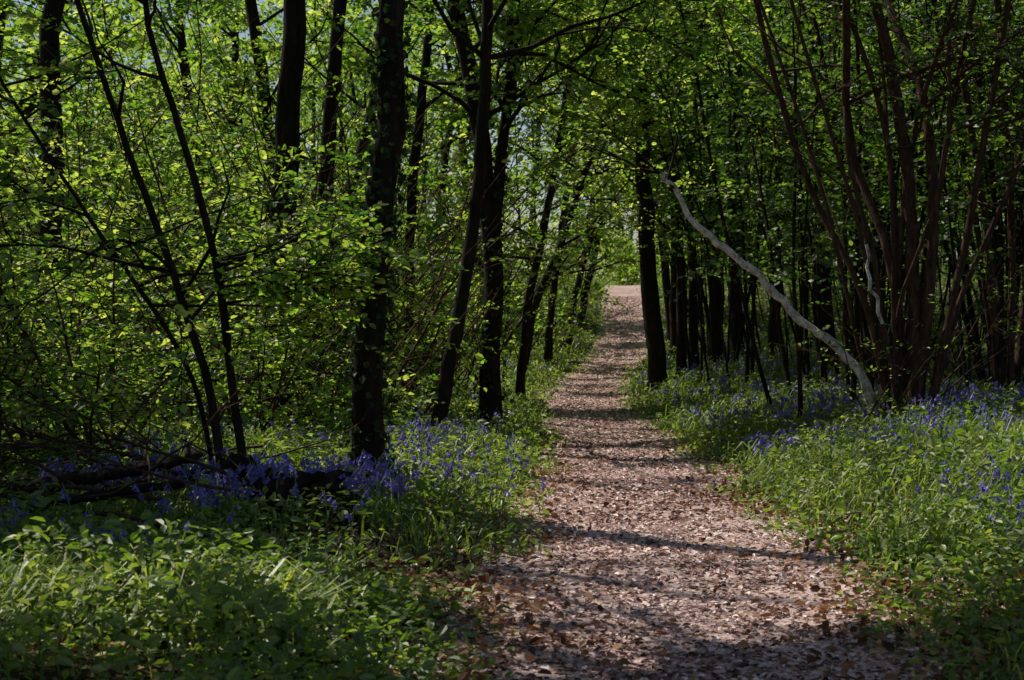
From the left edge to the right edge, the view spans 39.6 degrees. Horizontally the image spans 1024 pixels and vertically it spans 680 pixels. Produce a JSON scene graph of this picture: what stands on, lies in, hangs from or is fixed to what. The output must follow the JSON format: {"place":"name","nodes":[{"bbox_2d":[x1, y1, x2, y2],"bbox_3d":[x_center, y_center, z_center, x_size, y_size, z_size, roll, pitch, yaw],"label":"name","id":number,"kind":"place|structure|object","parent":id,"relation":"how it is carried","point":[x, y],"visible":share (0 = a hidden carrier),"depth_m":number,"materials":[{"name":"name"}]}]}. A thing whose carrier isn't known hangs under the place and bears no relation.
{"place":"outdoors","nodes":[
{"label":"outdoors","id":0,"kind":"place"},
{"bbox_2d":[181,142,486,391],"bbox_3d":[-1.250,-0.503,10.095,2.141,1.782,1.905,0,2,0],"label":"hazel branch","id":1,"kind":"object","parent":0,"point":[274,284],"visible":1,"depth_m":9.91,"materials":[{"name":"green plant"}]},
{"bbox_2d":[1,0,1015,282],"label":"sky","id":2,"kind":"structure","parent":0,"point":[243,35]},
{"bbox_2d":[0,263,1023,679],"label":"woodland ground","id":3,"kind":"structure","parent":0,"point":[48,673],"depth_m":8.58,"materials":[{"name":"green plant"}]},
{"bbox_2d":[0,263,76,473],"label":"hazel shrub","id":4,"kind":"object","parent":3,"relation":"on","point":[25,342],"visible":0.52,"depth_m":11.01,"materials":[{"name":"green plant"}]},
{"bbox_2d":[31,0,65,425],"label":"oak tree","id":5,"kind":"object","parent":3,"relation":"on","point":[50,36],"visible":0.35,"depth_m":18.31,"materials":[{"name":"brown plant"}]},
{"bbox_2d":[0,0,171,234],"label":"oak tree","id":6,"kind":"object","parent":3,"relation":"on","point":[31,105],"visible":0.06,"depth_m":29.89,"materials":[{"name":"green plant"}]},
{"bbox_2d":[0,445,202,517],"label":"fallen branch","id":7,"kind":"object","parent":3,"relation":"on","point":[79,477],"visible":0.59,"depth_m":8.98,"materials":[{"name":"brown wood"}]},
{"bbox_2d":[0,0,205,271],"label":"oak tree","id":8,"kind":"object","parent":3,"relation":"on","point":[134,42],"visible":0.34,"depth_m":22.79,"materials":[{"name":"green plant"}]},
{"bbox_2d":[0,28,211,464],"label":"hazel shrub","id":9,"kind":"object","parent":3,"relation":"on","point":[23,142],"visible":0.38,"depth_m":12.76,"materials":[{"name":"green plant"}]},
{"bbox_2d":[0,261,239,485],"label":"hazel shrub","id":10,"kind":"object","parent":3,"relation":"on","point":[79,406],"visible":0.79,"depth_m":10.83,"materials":[{"name":"green plant"}]},
{"bbox_2d":[0,81,256,408],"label":"hazel shrub","id":11,"kind":"object","parent":3,"relation":"on","point":[86,188],"visible":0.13,"depth_m":18.89,"materials":[{"name":"green plant"}]},
{"bbox_2d":[0,82,266,440],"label":"hazel shrub","id":12,"kind":"object","parent":3,"relation":"on","point":[193,250],"visible":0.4,"depth_m":14.68,"materials":[{"name":"green plant"}]},
{"bbox_2d":[0,537,270,635],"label":"grass tuft","id":13,"kind":"object","parent":3,"relation":"on","point":[45,571],"visible":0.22,"depth_m":6.00,"materials":[{"name":"green plant"}]},
{"bbox_2d":[40,502,240,572],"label":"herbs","id":14,"kind":"object","parent":3,"relation":"on","point":[230,519],"visible":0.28,"depth_m":6.93,"materials":[{"name":"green plant"}]},
{"bbox_2d":[0,121,316,465],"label":"hazel shrub","id":15,"kind":"object","parent":3,"relation":"on","point":[127,360],"visible":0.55,"depth_m":12.27,"materials":[{"name":"green plant"}]},
{"bbox_2d":[0,129,333,431],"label":"hazel shrub","id":16,"kind":"object","parent":3,"relation":"on","point":[192,299],"visible":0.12,"depth_m":16.64,"materials":[{"name":"green plant"}]},
{"bbox_2d":[60,0,278,232],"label":"oak tree","id":17,"kind":"object","parent":3,"relation":"on","point":[180,37],"visible":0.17,"depth_m":33.95,"materials":[{"name":"green plant"}]},
{"bbox_2d":[0,0,343,474],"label":"hazel sapling","id":18,"kind":"object","parent":3,"relation":"on","point":[182,306],"visible":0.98,"depth_m":9.91,"materials":[{"name":"brown wood"}]},
{"bbox_2d":[85,0,281,208],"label":"oak tree","id":19,"kind":"object","parent":3,"relation":"on","point":[230,34],"visible":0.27,"depth_m":44.19,"materials":[{"name":"green plant"}]},
{"bbox_2d":[0,532,373,658],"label":"grass tuft","id":20,"kind":"object","parent":3,"relation":"on","point":[148,568],"visible":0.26,"depth_m":5.87,"materials":[{"name":"green plant"}]},
{"bbox_2d":[0,334,400,559],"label":"dead branches","id":21,"kind":"object","parent":3,"relation":"on","point":[8,446],"visible":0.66,"depth_m":8.82,"materials":[{"name":"brown wood"}]},
{"bbox_2d":[16,173,410,451],"bbox_3d":[-3.037,-0.190,14.071,3.222,2.856,3.265,-1,3,-32],"label":"hazel shrub","id":22,"kind":"object","parent":3,"relation":"on","point":[283,349],"visible":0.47,"depth_m":13.84,"materials":[{"name":"green plant"}]},
{"bbox_2d":[2,42,427,440],"bbox_3d":[-3.310,-0.888,15.408,4.727,4.295,4.520,1,2,14],"label":"hazel shrub","id":23,"kind":"object","parent":3,"relation":"on","point":[121,166],"visible":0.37,"depth_m":15.11,"materials":[{"name":"green plant"}]},
{"bbox_2d":[0,130,432,429],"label":"hazel shrub","id":24,"kind":"object","parent":3,"relation":"on","point":[145,257],"visible":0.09,"depth_m":17.50,"materials":[{"name":"green plant"}]},
{"bbox_2d":[0,442,446,567],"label":"bluebells","id":25,"kind":"object","parent":3,"relation":"on","point":[368,464],"visible":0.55,"depth_m":8.89,"materials":[{"name":"purple plant"}]},
{"bbox_2d":[207,452,258,494],"bbox_3d":[-1.771,1.019,9.500,0.807,0.541,0.342,1,2,25],"label":"tree stump","id":26,"kind":"object","parent":3,"relation":"on","point":[238,458],"visible":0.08,"depth_m":9.43,"materials":[{"name":"brown wood"}]},
{"bbox_2d":[1,71,502,428],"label":"hazel shrub","id":27,"kind":"object","parent":3,"relation":"on","point":[255,179],"visible":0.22,"depth_m":16.41,"materials":[{"name":"green plant"}]},
{"bbox_2d":[139,561,377,666],"bbox_3d":[-1.032,1.124,5.866,1.026,0.455,0.975,0,2,0],"label":"grass tuft","id":28,"kind":"object","parent":3,"relation":"on","point":[261,624],"visible":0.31,"depth_m":5.78,"materials":[{"name":"green plant"}]},
{"bbox_2d":[186,0,346,397],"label":"oak tree","id":29,"kind":"object","parent":3,"relation":"on","point":[335,54],"visible":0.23,"depth_m":25.74,"materials":[{"name":"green plant"}]},
{"bbox_2d":[251,0,315,427],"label":"oak tree","id":30,"kind":"object","parent":3,"relation":"on","point":[287,115],"visible":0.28,"depth_m":19.75,"materials":[{"name":"brown plant"}]},
{"bbox_2d":[237,467,361,523],"bbox_3d":[-1.371,0.976,8.782,0.907,0.350,0.421,1,2,16],"label":"rotten log","id":31,"kind":"object","parent":3,"relation":"on","point":[317,479],"visible":0.59,"depth_m":8.73,"materials":[{"name":"brown wood"}]},
{"bbox_2d":[161,0,448,375],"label":"oak tree","id":32,"kind":"object","parent":3,"relation":"on","point":[255,28],"visible":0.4,"depth_m":28.57,"materials":[{"name":"green plant"}]},
{"bbox_2d":[217,291,482,440],"bbox_3d":[-1.557,0.314,14.614,2.659,2.009,2.136,-1,2,-25],"label":"hazel shrub","id":33,"kind":"object","parent":3,"relation":"on","point":[313,403],"visible":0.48,"depth_m":14.70,"materials":[{"name":"green plant"}]},
{"bbox_2d":[156,130,545,435],"bbox_3d":[-2.486,-0.900,17.711,4.668,4.456,4.088,1,2,22],"label":"hazel shrub","id":34,"kind":"object","parent":3,"relation":"on","point":[335,381],"visible":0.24,"depth_m":17.92,"materials":[{"name":"green plant"}]},
{"bbox_2d":[0,0,728,420],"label":"hazel thicket","id":35,"kind":"object","parent":3,"relation":"on","point":[246,214],"visible":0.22,"depth_m":21.89,"materials":[{"name":"green plant"}]},
{"bbox_2d":[329,0,419,501],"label":"ivy clad tree","id":36,"kind":"object","parent":3,"relation":"on","point":[386,151],"visible":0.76,"depth_m":10.49,"materials":[{"name":"green plant"}]},
{"bbox_2d":[305,0,445,205],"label":"oak tree","id":37,"kind":"object","parent":3,"relation":"on","point":[345,67],"visible":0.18,"depth_m":52.00,"materials":[{"name":"green plant"}]},
{"bbox_2d":[334,0,429,310],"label":"oak tree","id":38,"kind":"object","parent":3,"relation":"on","point":[361,142],"visible":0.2,"depth_m":37.72,"materials":[{"name":"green plant"}]},
{"bbox_2d":[205,0,589,390],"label":"oak tree","id":39,"kind":"object","parent":3,"relation":"on","point":[420,111],"visible":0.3,"depth_m":26.80,"materials":[{"name":"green plant"}]},
{"bbox_2d":[262,417,548,518],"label":"bluebells","id":40,"kind":"object","parent":3,"relation":"on","point":[451,465],"visible":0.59,"depth_m":11.89,"materials":[{"name":"purple plant"}]},
{"bbox_2d":[299,263,512,421],"bbox_3d":[-1.699,-0.087,19.834,2.767,2.738,4.740,-2,3,-35],"label":"hazel shrub","id":41,"kind":"object","parent":3,"relation":"on","point":[424,382],"visible":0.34,"depth_m":18.92,"materials":[{"name":"green plant"}]},
{"bbox_2d":[354,1,516,297],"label":"oak tree","id":42,"kind":"object","parent":3,"relation":"on","point":[449,65],"visible":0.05,"depth_m":54.70,"materials":[{"name":"green plant"}]},
{"bbox_2d":[337,192,589,403],"bbox_3d":[-0.488,-0.635,22.628,3.077,3.784,4.569,2,3,37],"label":"hazel shrub","id":43,"kind":"object","parent":3,"relation":"on","point":[556,218],"visible":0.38,"depth_m":22.66,"materials":[{"name":"green plant"}]},
{"bbox_2d":[406,7,552,337],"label":"oak tree","id":44,"kind":"object","parent":3,"relation":"on","point":[419,56],"visible":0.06,"depth_m":43.69,"materials":[{"name":"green plant"}]},
{"bbox_2d":[2,0,1016,283],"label":"distant trees","id":45,"kind":"object","parent":3,"relation":"on","point":[360,96],"visible":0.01,"depth_m":111.08,"materials":[{"name":"green plant"}]},
{"bbox_2d":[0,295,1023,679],"bbox_3d":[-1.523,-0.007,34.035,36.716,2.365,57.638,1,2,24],"label":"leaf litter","id":46,"kind":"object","parent":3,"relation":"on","point":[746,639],"visible":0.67,"depth_m":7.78,"materials":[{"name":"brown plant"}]},
{"bbox_2d":[0,266,1023,679],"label":"woodland herbs","id":47,"kind":"object","parent":3,"relation":"on","point":[360,646],"visible":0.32,"depth_m":7.20,"materials":[{"name":"green plant"}]},
{"bbox_2d":[0,0,1023,304],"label":"distant trees","id":48,"kind":"object","parent":3,"relation":"on","point":[316,28],"visible":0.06,"depth_m":59.56,"materials":[{"name":"green plant"}]},
{"bbox_2d":[8,383,1023,559],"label":"bluebells","id":49,"kind":"object","parent":3,"relation":"on","point":[925,420],"visible":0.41,"depth_m":11.16,"materials":[{"name":"purple plant"}]},
{"bbox_2d":[276,0,779,431],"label":"oak tree","id":50,"kind":"object","parent":3,"relation":"on","point":[495,194],"visible":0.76,"depth_m":20.21,"materials":[{"name":"green plant"}]},
{"bbox_2d":[334,0,744,400],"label":"oak tree","id":51,"kind":"object","parent":3,"relation":"on","point":[521,363],"visible":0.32,"depth_m":27.61,"materials":[{"name":"green plant"}]},
{"bbox_2d":[405,0,704,268],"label":"oak tree","id":52,"kind":"object","parent":3,"relation":"on","point":[613,185],"visible":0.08,"depth_m":32.90,"materials":[{"name":"green plant"}]},
{"bbox_2d":[127,325,1023,467],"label":"bluebells","id":53,"kind":"object","parent":3,"relation":"on","point":[761,441],"visible":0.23,"depth_m":18.97,"materials":[{"name":"purple plant"}]},
{"bbox_2d":[494,8,664,366],"bbox_3d":[1.573,-5.660,38.729,5.463,13.128,8.589,0,2,0],"label":"oak tree","id":54,"kind":"object","parent":3,"relation":"on","point":[548,351],"visible":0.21,"depth_m":38.88,"materials":[{"name":"green plant"}]},
{"bbox_2d":[455,4,724,353],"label":"oak tree","id":55,"kind":"object","parent":3,"relation":"on","point":[576,293],"depth_m":43.89,"materials":[{"name":"green plant"}]},
{"bbox_2d":[555,86,659,323],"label":"oak tree","id":56,"kind":"object","parent":3,"relation":"on","point":[583,299],"visible":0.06,"depth_m":51.91,"materials":[{"name":"green plant"}]},
{"bbox_2d":[429,0,798,433],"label":"oak tree","id":57,"kind":"object","parent":3,"relation":"on","point":[455,336],"visible":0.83,"depth_m":17.73,"materials":[{"name":"green plant"}]},
{"bbox_2d":[492,1,736,381],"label":"oak tree","id":58,"kind":"object","parent":3,"relation":"on","point":[569,219],"visible":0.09,"depth_m":33.76,"materials":[{"name":"green plant"}]},
{"bbox_2d":[544,2,751,344],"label":"oak tree","id":59,"kind":"object","parent":3,"relation":"on","point":[666,283],"visible":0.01,"depth_m":45.86,"materials":[{"name":"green plant"}]},
{"bbox_2d":[582,8,754,310],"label":"oak tree","id":60,"kind":"object","parent":3,"relation":"on","point":[661,192],"visible":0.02,"depth_m":51.29,"materials":[{"name":"green plant"}]},
{"bbox_2d":[471,0,874,394],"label":"oak tree","id":61,"kind":"object","parent":3,"relation":"on","point":[656,347],"visible":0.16,"depth_m":29.80,"materials":[{"name":"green plant"}]},
{"bbox_2d":[564,7,783,360],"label":"oak tree","id":62,"kind":"object","parent":3,"relation":"on","point":[673,320],"visible":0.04,"depth_m":40.87,"materials":[{"name":"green plant"}]},
{"bbox_2d":[559,1,803,377],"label":"oak tree","id":63,"kind":"object","parent":3,"relation":"on","point":[681,355],"visible":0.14,"depth_m":32.87,"materials":[{"name":"green plant"}]},
{"bbox_2d":[523,37,879,421],"bbox_3d":[2.038,-1.042,14.966,3.827,4.220,2.297,0,2,0],"label":"leaning birch","id":64,"kind":"object","parent":3,"relation":"on","point":[801,321],"visible":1,"depth_m":14.82,"materials":[{"name":"grey plant"}]},
{"bbox_2d":[427,285,984,679],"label":"footpath","id":65,"kind":"structure","parent":3,"relation":"on","point":[616,291],"depth_m":7.73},
{"bbox_2d":[558,0,864,370],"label":"oak tree","id":66,"kind":"object","parent":3,"relation":"on","point":[693,324],"visible":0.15,"depth_m":33.41,"materials":[{"name":"green plant"}]},
{"bbox_2d":[611,5,831,363],"bbox_3d":[4.508,-6.153,34.010,7.198,13.813,5.488,-2,3,-43],"label":"oak tree","id":67,"kind":"object","parent":3,"relation":"on","point":[717,331],"visible":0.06,"depth_m":34.82,"materials":[{"name":"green plant"}]},
{"bbox_2d":[506,218,942,285],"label":"hedge","id":68,"kind":"object","parent":3,"relation":"on","point":[626,275],"visible":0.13,"depth_m":91.61,"materials":[{"name":"green plant"}]},
{"bbox_2d":[632,1,872,359],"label":"oak tree","id":69,"kind":"object","parent":3,"relation":"on","point":[737,320],"visible":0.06,"depth_m":35.82,"materials":[{"name":"green plant"}]},
{"bbox_2d":[618,0,900,375],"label":"oak tree","id":70,"kind":"object","parent":3,"relation":"on","point":[827,293],"visible":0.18,"depth_m":27.17,"materials":[{"name":"green plant"}]},
{"bbox_2d":[657,2,875,354],"bbox_3d":[6.955,-6.426,37.434,7.244,14.059,7.437,0,2,0],"label":"oak tree","id":71,"kind":"object","parent":3,"relation":"on","point":[770,321],"visible":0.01,"depth_m":37.90,"materials":[{"name":"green plant"}]},
{"bbox_2d":[584,0,1023,428],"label":"pole thicket","id":72,"kind":"object","parent":3,"relation":"on","point":[796,200],"visible":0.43,"depth_m":21.73,"materials":[{"name":"green plant"}]},
{"bbox_2d":[703,0,1023,374],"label":"hazel coppice","id":73,"kind":"object","parent":3,"relation":"on","point":[881,252],"visible":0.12,"depth_m":25.43,"materials":[{"name":"green plant"}]},
{"bbox_2d":[713,0,1023,389],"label":"hazel coppice","id":74,"kind":"object","parent":3,"relation":"on","point":[866,332],"visible":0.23,"depth_m":21.03,"materials":[{"name":"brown plant"}]},
{"bbox_2d":[716,0,1023,426],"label":"hazel coppice","id":75,"kind":"object","parent":3,"relation":"on","point":[919,309],"visible":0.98,"depth_m":14.93,"materials":[{"name":"brown wood"}]},
{"bbox_2d":[725,257,1021,380],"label":"bramble undergrowth","id":76,"kind":"object","parent":3,"relation":"on","point":[952,346],"visible":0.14,"depth_m":25.89,"materials":[{"name":"green plant"}]},
{"bbox_2d":[783,1,986,325],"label":"oak tree","id":77,"kind":"object","parent":3,"relation":"on","point":[885,225],"visible":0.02,"depth_m":30.76,"materials":[{"name":"green plant"}]},
{"bbox_2d":[773,180,1023,427],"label":"hazel shrub","id":78,"kind":"object","parent":3,"relation":"on","point":[989,297],"visible":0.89,"depth_m":14.88,"materials":[{"name":"plant"}]},
{"bbox_2d":[774,0,1023,388],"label":"hazel coppice","id":79,"kind":"object","parent":3,"relation":"on","point":[981,375],"visible":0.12,"depth_m":22.14,"materials":[{"name":"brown plant"}]},
{"bbox_2d":[798,0,1023,395],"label":"hazel coppice","id":80,"kind":"object","parent":3,"relation":"on","point":[1014,367],"visible":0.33,"depth_m":17.63,"materials":[{"name":"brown plant"}]},
{"bbox_2d":[874,0,1023,374],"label":"hazel coppice","id":81,"kind":"object","parent":3,"relation":"on","point":[973,247],"visible":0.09,"depth_m":26.13,"materials":[{"name":"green plant"}]},
{"bbox_2d":[907,0,1022,206],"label":"hazel coppice","id":82,"kind":"object","parent":3,"relation":"on","point":[1014,14],"visible":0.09,"depth_m":20.25,"materials":[{"name":"green plant"}]},
{"bbox_2d":[927,443,1023,488],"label":"grass tuft","id":83,"kind":"object","parent":3,"relation":"on","point":[997,458],"visible":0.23,"depth_m":9.71,"materials":[{"name":"green plant"}]},
{"bbox_2d":[946,515,1023,557],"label":"grass tuft","id":84,"kind":"object","parent":3,"relation":"on","point":[983,543],"visible":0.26,"depth_m":7.78,"materials":[{"name":"green plant"}]},
{"bbox_2d":[978,7,1023,190],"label":"hazel coppice","id":85,"kind":"object","parent":3,"relation":"on","point":[1018,103],"visible":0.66,"depth_m":15.91,"materials":[{"name":"green plant"}]},
{"bbox_2d":[852,195,897,417],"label":"hazel stem","id":86,"kind":"object","parent":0,"point":[893,365],"visible":0.88,"depth_m":14.62,"materials":[{"name":"brown wood"}]}
]}

